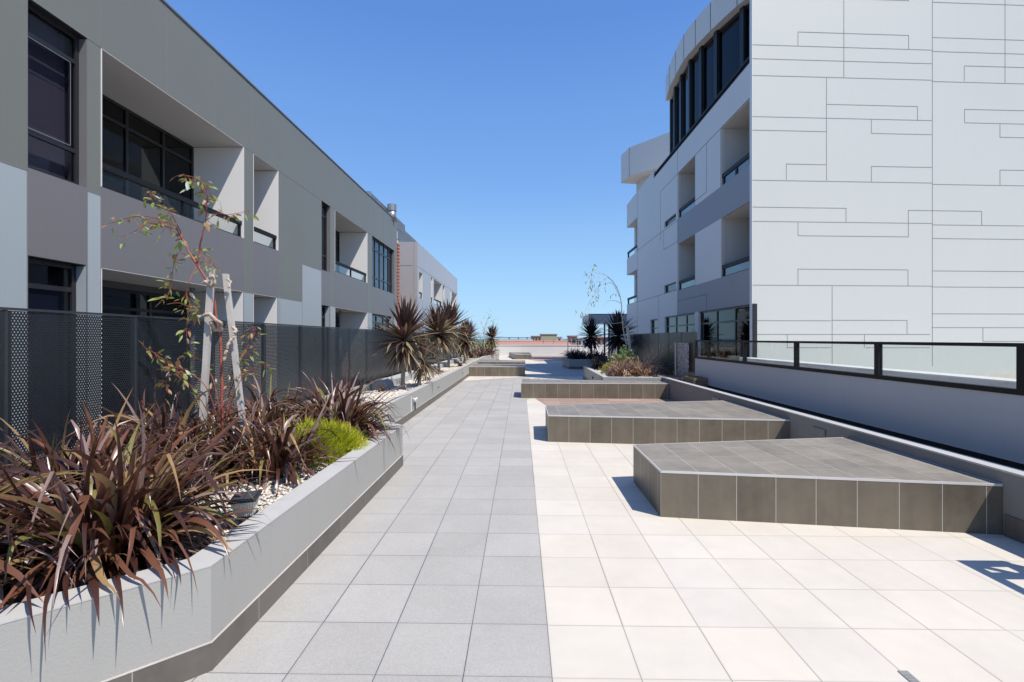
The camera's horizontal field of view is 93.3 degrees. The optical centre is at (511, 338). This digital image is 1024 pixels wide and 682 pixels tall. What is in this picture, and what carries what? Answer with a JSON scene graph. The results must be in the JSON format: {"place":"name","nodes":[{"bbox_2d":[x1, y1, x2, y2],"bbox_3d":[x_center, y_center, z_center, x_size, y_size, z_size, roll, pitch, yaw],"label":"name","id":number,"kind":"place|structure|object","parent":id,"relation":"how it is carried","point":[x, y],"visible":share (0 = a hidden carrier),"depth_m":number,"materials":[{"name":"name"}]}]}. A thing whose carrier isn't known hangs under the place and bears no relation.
{"place":"outdoors","nodes":[
{"label":"outdoors","id":0,"kind":"place"},
{"bbox_2d":[0,0,396,461],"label":"apartment building","id":1,"kind":"structure","parent":0,"point":[116,109],"depth_m":8.30,"materials":[{"name":"paint"}]},
{"bbox_2d":[28,258,75,447],"bbox_3d":[-5.895,0.182,6.065,0.170,2.316,0.750,0,0,1],"label":"window","id":2,"kind":"structure","parent":1,"relation":"in","point":[35,301],"depth_m":6.21,"materials":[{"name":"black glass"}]},
{"bbox_2d":[28,4,78,184],"bbox_3d":[-5.875,-3.015,6.074,0.170,1.996,0.769,0,0,1],"label":"window","id":3,"kind":"structure","parent":1,"relation":"in","point":[46,69],"depth_m":6.21,"materials":[{"name":"black glass"}]},
{"bbox_2d":[102,287,188,423],"bbox_3d":[-6.728,0.296,8.401,0.066,2.288,3.389,0,0,1],"label":"window","id":4,"kind":"structure","parent":1,"relation":"in","point":[114,300],"depth_m":8.70,"materials":[{"name":"black glass"}]},
{"bbox_2d":[102,94,193,218],"bbox_3d":[-6.728,-3.052,8.418,0.066,1.905,3.423,0,0,1],"label":"window","id":5,"kind":"structure","parent":1,"relation":"in","point":[133,145],"depth_m":8.81,"materials":[{"name":"black glass"}]},
{"bbox_2d":[322,306,324,380],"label":"window","id":6,"kind":"structure","parent":1,"relation":"in","point":[323,307],"depth_m":14.58,"materials":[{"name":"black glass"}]},
{"bbox_2d":[322,204,326,270],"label":"window","id":7,"kind":"structure","parent":1,"relation":"in","point":[325,217],"depth_m":14.65,"materials":[{"name":"black glass"}]},
{"bbox_2d":[335,316,338,373],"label":"window","id":8,"kind":"structure","parent":1,"relation":"in","point":[336,317],"depth_m":18.13,"materials":[{"name":"black glass"}]},
{"bbox_2d":[335,230,339,271],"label":"window","id":9,"kind":"structure","parent":1,"relation":"in","point":[337,234],"depth_m":18.13,"materials":[{"name":"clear glass"}]},
{"bbox_2d":[372,314,388,368],"bbox_3d":[-5.633,0.182,20.304,0.172,2.316,2.876,0,0,1],"label":"window","id":10,"kind":"structure","parent":1,"relation":"in","point":[383,317],"depth_m":20.26,"materials":[{"name":"black glass"}]},
{"bbox_2d":[372,238,391,292],"bbox_3d":[-5.609,-3.024,20.493,0.172,1.979,3.255,0,0,1],"label":"window","id":11,"kind":"structure","parent":1,"relation":"in","point":[380,256],"depth_m":20.86,"materials":[{"name":"clear glass"}]},
{"bbox_2d":[366,191,404,234],"bbox_3d":[-6.237,-5.720,22.568,1.100,0.520,5.900,0,0,1],"label":"plant screen","id":12,"kind":"object","parent":1,"relation":"on","point":[400,226],"visible":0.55,"depth_m":23.91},
{"bbox_2d":[387,203,396,221],"bbox_3d":[-5.464,-5.742,22.000,0.419,0.764,0.419,0,0,1],"label":"roof vent","id":13,"kind":"object","parent":1,"relation":"on","point":[392,209],"visible":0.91,"depth_m":21.83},
{"bbox_2d":[185,377,552,681],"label":"grey path","id":14,"kind":"structure","parent":0,"point":[425,565],"depth_m":3.08,"materials":[{"name":"tile"}]},
{"bbox_2d":[0,417,402,681],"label":"planter wall","id":15,"kind":"structure","parent":14,"relation":"on","point":[185,632],"depth_m":2.21,"materials":[{"name":"concrete"}]},
{"bbox_2d":[399,242,456,360],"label":"apartment building","id":16,"kind":"structure","parent":0,"point":[426,277],"depth_m":28.81,"materials":[{"name":"paint"}]},
{"bbox_2d":[397,228,416,241],"bbox_3d":[-6.380,-5.920,31.191,0.100,1.120,7.863,0,0,1],"label":"roof screen","id":17,"kind":"object","parent":16,"relation":"on","point":[406,237],"visible":0.32,"depth_m":28.93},
{"bbox_2d":[165,0,711,338],"label":"sky","id":18,"kind":"structure","parent":0,"point":[498,132],"materials":[{"name":"blue"}]},
{"bbox_2d":[500,339,532,340],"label":"house","id":19,"kind":"structure","parent":0,"point":[516,340],"depth_m":119.80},
{"bbox_2d":[486,340,570,344],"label":"house","id":20,"kind":"structure","parent":0,"point":[543,342],"depth_m":65.07,"materials":[{"name":"ceramic"}]},
{"bbox_2d":[530,336,541,340],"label":"house","id":21,"kind":"structure","parent":0,"point":[535,338],"depth_m":149.95,"materials":[{"name":"ceramic"}]},
{"bbox_2d":[457,339,626,343],"bbox_3d":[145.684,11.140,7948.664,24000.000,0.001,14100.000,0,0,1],"label":"water","id":22,"kind":"structure","parent":0,"point":[499,339],"depth_m":2656.34,"materials":[{"name":"blue liquid"}]},
{"bbox_2d":[471,337,530,340],"bbox_3d":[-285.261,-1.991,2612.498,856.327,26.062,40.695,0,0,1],"label":"bridge","id":23,"kind":"structure","parent":22,"relation":"on","point":[503,337],"depth_m":2600.00,"materials":[{"name":"metal"}]},
{"bbox_2d":[539,334,557,340],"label":"house","id":24,"kind":"structure","parent":0,"point":[548,337],"depth_m":149.95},
{"bbox_2d":[525,362,582,376],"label":"grey path","id":25,"kind":"structure","parent":0,"point":[553,368],"depth_m":23.94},
{"bbox_2d":[562,357,602,368],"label":"planter wall","id":26,"kind":"structure","parent":25,"relation":"on","point":[568,363],"depth_m":24.24,"materials":[{"name":"concrete"}]},
{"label":"gravel bed","id":27,"kind":"structure","parent":26,"relation":"in","visible":0},
{"bbox_2d":[559,347,577,358],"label":"flax clump","id":28,"kind":"object","parent":27,"relation":"on","point":[570,352],"visible":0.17,"depth_m":26.14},
{"bbox_2d":[564,350,587,358],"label":"flax clump","id":29,"kind":"object","parent":27,"relation":"on","point":[574,355],"visible":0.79,"depth_m":24.65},
{"bbox_2d":[578,348,595,358],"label":"flax clump","id":30,"kind":"object","parent":27,"relation":"on","point":[588,355],"visible":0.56,"depth_m":24.60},
{"bbox_2d":[578,316,604,352],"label":"cordyline palm","id":31,"kind":"object","parent":27,"relation":"on","point":[591,337],"visible":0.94,"depth_m":25.53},
{"bbox_2d":[590,347,608,358],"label":"flax clump","id":32,"kind":"object","parent":27,"relation":"on","point":[597,353],"visible":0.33,"depth_m":24.73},
{"bbox_2d":[628,331,696,375],"bbox_3d":[4.752,0.481,16.191,0.052,1.318,7.849,0,0,1],"label":"perforated fence","id":33,"kind":"object","parent":25,"relation":"on","point":[657,344],"visible":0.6,"depth_m":14.95,"materials":[{"name":"metal"}]},
{"bbox_2d":[577,337,584,344],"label":"house","id":34,"kind":"structure","parent":0,"point":[579,343],"depth_m":109.98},
{"bbox_2d":[592,337,606,344],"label":"house","id":35,"kind":"structure","parent":0,"point":[601,341],"depth_m":114.95,"materials":[{"name":"ceramic"}]},
{"bbox_2d":[529,356,675,404],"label":"terracotta paving","id":36,"kind":"structure","parent":0,"point":[551,401],"depth_m":11.97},
{"bbox_2d":[509,352,531,358],"bbox_3d":[0.589,1.354,38.492,1.822,0.368,5.601,0,0,1],"label":"tiled bench","id":37,"kind":"object","parent":36,"relation":"on","point":[520,355],"visible":0.98,"depth_m":35.70,"materials":[{"name":"tile"}]},
{"bbox_2d":[568,341,587,346],"bbox_3d":[4.622,0.853,33.921,1.444,1.374,0.050,0,0,1],"label":"metal handrail","id":38,"kind":"object","parent":36,"relation":"on","point":[575,346],"visible":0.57,"depth_m":33.93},
{"bbox_2d":[463,356,1023,681],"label":"podium deck","id":39,"kind":"structure","parent":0,"point":[638,587],"depth_m":2.93,"materials":[{"name":"tile"}]},
{"bbox_2d":[372,353,498,424],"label":"planter wall","id":40,"kind":"structure","parent":39,"relation":"on","point":[429,393],"depth_m":10.70,"materials":[{"name":"concrete"}]},
{"bbox_2d":[3,357,479,605],"bbox_3d":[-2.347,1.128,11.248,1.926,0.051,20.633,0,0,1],"label":"gravel","id":41,"kind":"structure","parent":40,"relation":"in","point":[411,383],"depth_m":3.76,"materials":[{"name":"gravel"}]},
{"bbox_2d":[0,427,111,606],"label":"flax clump","id":42,"kind":"object","parent":41,"relation":"on","point":[5,566],"visible":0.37,"depth_m":2.16,"materials":[{"name":"plant"}]},
{"bbox_2d":[0,390,203,510],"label":"flax clump","id":43,"kind":"object","parent":41,"relation":"on","point":[106,444],"visible":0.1,"depth_m":3.06,"materials":[{"name":"plant"}]},
{"bbox_2d":[0,402,293,662],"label":"flax clump","id":44,"kind":"object","parent":41,"relation":"on","point":[153,521],"visible":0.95,"depth_m":2.32,"materials":[{"name":"plant"}]},
{"bbox_2d":[44,374,268,473],"bbox_3d":[-2.914,0.723,4.098,1.710,0.895,1.826,0,0,1],"label":"flax clump","id":45,"kind":"object","parent":41,"relation":"on","point":[163,416],"visible":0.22,"depth_m":4.02,"materials":[{"name":"plant"}]},
{"bbox_2d":[101,174,274,434],"bbox_3d":[-2.873,-0.122,4.258,1.670,2.628,0.660,0,0,1],"label":"sapling","id":46,"kind":"object","parent":41,"relation":"on","point":[195,260],"visible":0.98,"depth_m":4.29,"materials":[{"name":"green plant"}]},
{"bbox_2d":[198,269,214,431],"bbox_3d":[-2.687,0.290,4.240,0.150,1.800,0.053,0,0,1],"label":"timber stake","id":47,"kind":"object","parent":41,"relation":"on","point":[207,338],"visible":0.57,"depth_m":4.22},
{"bbox_2d":[202,274,216,287],"bbox_3d":[-2.617,-0.496,4.196,0.130,0.116,0.076,0,0,11],"label":"hessian tie","id":48,"kind":"object","parent":47,"relation":"attached to","point":[212,277],"visible":1,"depth_m":4.17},
{"bbox_2d":[202,312,222,331],"bbox_3d":[-2.589,-0.141,4.207,0.103,0.168,0.167,0,0,39],"label":"hessian tie","id":49,"kind":"object","parent":47,"relation":"attached to","point":[215,320],"visible":1,"depth_m":4.19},
{"bbox_2d":[153,422,271,495],"bbox_3d":[-2.343,0.920,3.756,1.032,0.500,1.110,0,0,1],"label":"flax clump","id":50,"kind":"object","parent":41,"relation":"on","point":[234,478],"visible":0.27,"depth_m":3.67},
{"bbox_2d":[0,307,459,480],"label":"perforated fence","id":51,"kind":"object","parent":41,"relation":"on","point":[345,342],"visible":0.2,"depth_m":4.54,"materials":[{"name":"metal"}]},
{"bbox_2d":[222,274,246,440],"bbox_3d":[-2.491,0.303,4.380,0.254,1.774,0.053,0,0,1],"label":"timber stake","id":52,"kind":"object","parent":41,"relation":"on","point":[233,344],"visible":0.66,"depth_m":4.36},
{"bbox_2d":[222,326,237,361],"bbox_3d":[-2.478,0.045,4.255,0.074,0.316,0.117,0,0,30],"label":"hessian tie","id":53,"kind":"object","parent":52,"relation":"hanging from","point":[234,328],"visible":1,"depth_m":4.24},
{"bbox_2d":[141,391,329,481],"bbox_3d":[-2.457,0.833,4.172,1.416,0.676,1.346,0,0,-42],"label":"flax clump","id":54,"kind":"object","parent":41,"relation":"on","point":[230,439],"visible":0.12,"depth_m":4.02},
{"bbox_2d":[227,490,262,520],"bbox_3d":[-1.591,1.032,2.897,0.153,0.188,0.153,-3,6,-13],"label":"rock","id":55,"kind":"object","parent":41,"relation":"on","point":[245,500],"visible":0.79,"depth_m":2.85,"materials":[{"name":"grey stone"}]},
{"bbox_2d":[198,369,312,434],"bbox_3d":[-2.826,0.764,5.644,1.563,0.814,1.559,0,0,1],"label":"flax clump","id":56,"kind":"object","parent":41,"relation":"on","point":[267,409],"visible":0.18,"depth_m":5.46,"materials":[{"name":"plant"}]},
{"bbox_2d":[184,392,363,496],"bbox_3d":[-1.986,0.825,4.026,1.336,0.716,1.344,0,0,-44],"label":"flax clump","id":57,"kind":"object","parent":41,"relation":"on","point":[275,455],"visible":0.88,"depth_m":3.80,"materials":[{"name":"plant"}]},
{"bbox_2d":[269,413,375,471],"bbox_3d":[-1.873,0.954,4.597,1.040,0.498,1.044,0,0,-38],"label":"shrub","id":58,"kind":"object","parent":41,"relation":"on","point":[347,438],"visible":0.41,"depth_m":4.51,"materials":[{"name":"plant"}]},
{"bbox_2d":[279,373,377,421],"bbox_3d":[-2.405,0.771,6.366,1.470,0.798,1.532,0,0,1],"label":"flax clump","id":59,"kind":"object","parent":41,"relation":"on","point":[319,391],"visible":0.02,"depth_m":6.31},
{"bbox_2d":[259,357,415,454],"bbox_3d":[-1.974,0.725,5.411,1.848,1.029,1.764,0,0,1],"label":"flax clump","id":60,"kind":"object","parent":41,"relation":"on","point":[358,415],"visible":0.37,"depth_m":5.29,"materials":[{"name":"plant"}]},
{"bbox_2d":[214,355,468,430],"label":"kerb","id":61,"kind":"structure","parent":41,"relation":"on","point":[392,382],"depth_m":11.62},
{"bbox_2d":[375,384,387,391],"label":"spiky seedling","id":62,"kind":"object","parent":41,"relation":"on","point":[380,390],"visible":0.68,"depth_m":10.22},
{"bbox_2d":[366,293,440,389],"bbox_3d":[-2.401,0.088,10.653,1.648,2.191,1.560,0,0,18],"label":"cordyline palm","id":63,"kind":"object","parent":41,"relation":"on","point":[403,349],"visible":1,"depth_m":10.46,"materials":[{"name":"plant"}]},
{"bbox_2d":[412,330,444,385],"bbox_3d":[-2.079,0.460,11.401,1.142,1.458,1.094,0,0,1],"label":"cordyline palm","id":64,"kind":"object","parent":41,"relation":"on","point":[423,371],"visible":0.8,"depth_m":11.38,"materials":[{"name":"plant"}]},
{"bbox_2d":[418,302,462,370],"bbox_3d":[-2.446,-0.038,16.075,1.844,2.440,1.895,0,0,1],"label":"cordyline palm","id":65,"kind":"object","parent":41,"relation":"on","point":[437,326],"visible":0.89,"depth_m":15.88,"materials":[{"name":"plant"}]},
{"bbox_2d":[426,299,471,367],"bbox_3d":[-2.476,-0.205,18.715,2.166,2.789,2.108,0,0,-24],"label":"cordyline palm","id":66,"kind":"object","parent":41,"relation":"on","point":[453,311],"visible":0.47,"depth_m":18.56,"materials":[{"name":"plant"}]},
{"bbox_2d":[454,339,469,360],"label":"cordyline palm","id":67,"kind":"object","parent":41,"relation":"on","point":[463,353],"visible":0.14,"depth_m":23.98,"materials":[{"name":"plant"}]},
{"bbox_2d":[455,318,480,363],"bbox_3d":[-2.154,0.108,21.850,1.615,2.147,1.529,0,0,-39],"label":"cordyline palm","id":68,"kind":"object","parent":41,"relation":"on","point":[465,344],"visible":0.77,"depth_m":21.75,"materials":[{"name":"plant"}]},
{"bbox_2d":[459,318,482,359],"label":"cordyline palm","id":69,"kind":"object","parent":41,"relation":"on","point":[467,322],"visible":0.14,"depth_m":25.57,"materials":[{"name":"plant"}]},
{"bbox_2d":[469,347,484,357],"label":"flax clump","id":70,"kind":"object","parent":41,"relation":"on","point":[472,355],"visible":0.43,"depth_m":28.06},
{"bbox_2d":[474,345,488,357],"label":"flax clump","id":71,"kind":"object","parent":41,"relation":"on","point":[481,351],"visible":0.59,"depth_m":29.10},
{"bbox_2d":[472,334,497,350],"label":"shrub","id":72,"kind":"object","parent":41,"relation":"on","point":[485,343],"visible":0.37,"depth_m":33.06,"materials":[{"name":"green plant"}]},
{"bbox_2d":[476,346,497,356],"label":"flax clump","id":73,"kind":"object","parent":41,"relation":"on","point":[490,351],"visible":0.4,"depth_m":30.49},
{"bbox_2d":[477,309,496,347],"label":"thin tree","id":74,"kind":"object","parent":41,"relation":"on","point":[486,328],"visible":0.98,"depth_m":30.99,"materials":[{"name":"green plant"}]},
{"bbox_2d":[482,343,499,353],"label":"flax clump","id":75,"kind":"object","parent":41,"relation":"on","point":[492,349],"visible":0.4,"depth_m":32.21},
{"bbox_2d":[483,323,500,349],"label":"cordyline palm","id":76,"kind":"object","parent":41,"relation":"on","point":[491,333],"visible":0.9,"depth_m":33.31,"materials":[{"name":"plant"}]},
{"bbox_2d":[411,397,417,410],"bbox_3d":[-1.901,1.260,9.434,0.071,0.280,0.310,0,0,1],"label":"overflow pipe","id":77,"kind":"object","parent":40,"relation":"attached to","point":[415,399],"visible":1,"depth_m":9.40,"materials":[{"name":"white plastic"}]},
{"bbox_2d":[469,364,524,375],"bbox_3d":[-0.584,1.339,20.789,2.274,0.398,2.254,0,0,1],"label":"tiled bench","id":78,"kind":"object","parent":39,"relation":"on","point":[496,369],"visible":1,"depth_m":19.67,"materials":[{"name":"tile"}]},
{"bbox_2d":[478,360,524,363],"bbox_3d":[-0.498,1.329,24.413,2.314,0.418,2.404,0,0,1],"label":"bench","id":79,"kind":"object","parent":78,"relation":"attached to","point":[501,362],"visible":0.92,"depth_m":23.56,"materials":[{"name":"tile"}]},
{"bbox_2d":[458,345,625,355],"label":"end wall","id":80,"kind":"structure","parent":39,"relation":"on","point":[542,350],"depth_m":43.45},
{"bbox_2d":[521,379,669,398],"bbox_3d":[2.129,1.339,12.987,3.773,0.398,1.342,0,0,1],"label":"tiled bench","id":81,"kind":"object","parent":39,"relation":"on","point":[558,388],"visible":1,"depth_m":12.38,"materials":[{"name":"tile"}]},
{"bbox_2d":[582,314,626,355],"bbox_3d":[7.024,-0.070,34.517,3.620,3.220,3.320,0,0,1],"label":"entrance canopy","id":82,"kind":"object","parent":39,"relation":"on","point":[599,318],"visible":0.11,"depth_m":32.90,"materials":[{"name":"silver metal"}]},
{"bbox_2d":[583,366,661,380],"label":"planter wall","id":83,"kind":"structure","parent":39,"relation":"on","point":[589,373],"depth_m":13.18,"materials":[{"name":"concrete"}]},
{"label":"gravel bed","id":84,"kind":"structure","parent":83,"relation":"in","visible":0},
{"bbox_2d":[582,352,615,369],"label":"flax clump","id":85,"kind":"object","parent":84,"relation":"on","point":[597,363],"visible":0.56,"depth_m":17.15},
{"bbox_2d":[575,264,626,353],"bbox_3d":[3.147,-0.870,17.055,1.826,3.478,0.484,0,0,-7],"label":"thin tree","id":86,"kind":"object","parent":84,"relation":"on","point":[606,302],"visible":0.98,"depth_m":16.99,"materials":[{"name":"grey plant"}]},
{"bbox_2d":[592,352,619,366],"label":"flax clump","id":87,"kind":"object","parent":84,"relation":"on","point":[605,356],"visible":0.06,"depth_m":17.74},
{"bbox_2d":[599,362,613,372],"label":"shrub","id":88,"kind":"object","parent":84,"relation":"on","point":[605,366],"visible":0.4,"depth_m":15.54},
{"bbox_2d":[596,309,638,353],"bbox_3d":[4.386,0.022,19.931,1.838,2.540,1.702,0,0,36],"label":"cordyline palm","id":89,"kind":"object","parent":84,"relation":"on","point":[617,342],"visible":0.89,"depth_m":19.76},
{"bbox_2d":[600,357,642,376],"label":"flax clump","id":90,"kind":"object","parent":84,"relation":"on","point":[624,369],"visible":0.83,"depth_m":14.07,"materials":[{"name":"brown plant"}]},
{"bbox_2d":[608,345,641,364],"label":"shrub","id":91,"kind":"object","parent":84,"relation":"on","point":[624,356],"visible":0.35,"depth_m":16.41,"materials":[{"name":"green plant"}]},
{"bbox_2d":[603,355,646,373],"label":"flax clump","id":92,"kind":"object","parent":84,"relation":"on","point":[618,358],"visible":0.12,"depth_m":15.14,"materials":[{"name":"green plant"}]},
{"bbox_2d":[626,327,630,355],"bbox_3d":[4.099,0.397,16.800,0.260,1.585,0.083,0,0,1],"label":"timber stake","id":93,"kind":"object","parent":84,"relation":"on","point":[628,338],"visible":0.62,"depth_m":16.77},
{"bbox_2d":[595,369,663,376],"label":"gravel","id":94,"kind":"structure","parent":84,"relation":"on","point":[629,376],"depth_m":14.48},
{"bbox_2d":[618,356,663,376],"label":"flax clump","id":95,"kind":"object","parent":84,"relation":"on","point":[647,372],"visible":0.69,"depth_m":14.29,"materials":[{"name":"brown plant"}]},
{"bbox_2d":[636,354,662,374],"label":"flax clump","id":96,"kind":"object","parent":84,"relation":"on","point":[651,364],"visible":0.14,"depth_m":15.14,"materials":[{"name":"brown plant"}]},
{"bbox_2d":[659,361,670,375],"bbox_3d":[4.398,0.892,13.893,0.302,0.466,0.221,0,0,-43],"label":"folding chair","id":97,"kind":"object","parent":84,"relation":"on","point":[665,369],"visible":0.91,"depth_m":13.91,"materials":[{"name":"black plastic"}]},
{"bbox_2d":[666,375,683,380],"bbox_3d":[4.429,1.074,12.996,0.380,0.092,1.050,0,0,1],"label":"wooden pallet","id":98,"kind":"object","parent":84,"relation":"on","point":[677,377],"visible":0.62,"depth_m":12.87,"materials":[{"name":"brown wood"}]},
{"bbox_2d":[675,343,688,376],"bbox_3d":[4.633,0.605,13.222,0.020,0.970,1.110,0,0,1],"label":"speckled panel","id":99,"kind":"object","parent":98,"relation":"on","point":[683,359],"visible":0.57,"depth_m":13.04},
{"bbox_2d":[545,400,789,443],"bbox_3d":[2.235,1.339,7.875,3.374,0.398,2.117,0,0,1],"label":"tiled bench","id":100,"kind":"object","parent":39,"relation":"on","point":[667,422],"visible":0.99,"depth_m":7.09,"materials":[{"name":"tile"}]},
{"bbox_2d":[633,437,1002,534],"bbox_3d":[2.577,1.339,4.714,2.573,0.398,1.805,0,0,1],"label":"tiled bench","id":101,"kind":"object","parent":39,"relation":"on","point":[843,481],"visible":1,"depth_m":4.07,"materials":[{"name":"tile"}]},
{"bbox_2d":[658,376,1023,542],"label":"wall","id":102,"kind":"structure","parent":39,"relation":"on","point":[806,425],"depth_m":4.97,"materials":[{"name":"concrete"}]},
{"bbox_2d":[898,670,919,681],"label":"drain cover","id":103,"kind":"object","parent":39,"relation":"on","point":[909,676],"visible":1,"depth_m":2.20,"materials":[{"name":"metal"}]},
{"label":"planter soil","id":104,"kind":"structure","parent":39,"relation":"on","visible":0},
{"bbox_2d":[684,376,707,386],"bbox_3d":[4.440,1.065,11.706,0.330,0.270,0.670,0,0,1],"label":"timber crate","id":105,"kind":"object","parent":104,"relation":"on","point":[698,380],"visible":0.7,"depth_m":11.44,"materials":[{"name":"brown wood"}]},
{"bbox_2d":[655,365,1015,378],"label":"terrace","id":106,"kind":"structure","parent":0,"point":[1012,376],"depth_m":13.58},
{"bbox_2d":[695,340,1023,469],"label":"balustrade wall","id":107,"kind":"structure","parent":106,"relation":"on","point":[984,422],"depth_m":5.67,"materials":[{"name":"white concrete"}]},
{"bbox_2d":[739,357,1015,387],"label":"terrace kerb","id":108,"kind":"structure","parent":106,"relation":"on","point":[989,381],"depth_m":7.49,"materials":[{"name":"concrete"}]},
{"label":"ground","id":109,"kind":"structure","parent":0,"visible":0},
{"bbox_2d":[567,335,577,344],"bbox_3d":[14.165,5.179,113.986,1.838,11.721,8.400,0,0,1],"label":"house","id":110,"kind":"structure","parent":109,"relation":"on","point":[572,338],"depth_m":109.98,"materials":[{"name":"ceramic"}]},
{"bbox_2d":[621,0,1023,373],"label":"apartment building","id":111,"kind":"structure","parent":109,"relation":"on","point":[827,170],"depth_m":14.21,"materials":[{"name":"paint"}]},
{"bbox_2d":[652,319,657,332],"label":"window","id":112,"kind":"structure","parent":111,"relation":"in","point":[655,321],"depth_m":24.34,"materials":[{"name":"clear glass"}]},
{"bbox_2d":[667,313,694,355],"bbox_3d":[7.151,-0.005,20.485,0.052,1.991,3.856,0,0,1],"label":"window","id":113,"kind":"structure","parent":111,"relation":"in","point":[685,322],"depth_m":20.33,"materials":[{"name":"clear glass"}]},
{"bbox_2d":[701,305,749,359],"bbox_3d":[7.070,-0.005,16.067,0.052,1.991,4.189,0,0,1],"label":"window","id":114,"kind":"structure","parent":111,"relation":"in","point":[732,323],"depth_m":15.93,"materials":[{"name":"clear glass"}]},
{"bbox_2d":[752,304,756,357],"bbox_3d":[6.988,0.020,13.922,0.120,2.041,0.049,0,0,-3],"label":"corner window frame","id":115,"kind":"structure","parent":111,"relation":"in","point":[754,306],"depth_m":13.90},
{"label":"courtyard paving","id":116,"kind":"structure","parent":0,"visible":0},
{"bbox_2d":[397,232,399,329],"bbox_3d":[-5.577,-1.785,23.153,0.200,6.650,0.980,0,0,1],"label":"orange screen","id":117,"kind":"object","parent":116,"relation":"on","point":[398,271],"visible":0.28,"depth_m":23.41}
]}

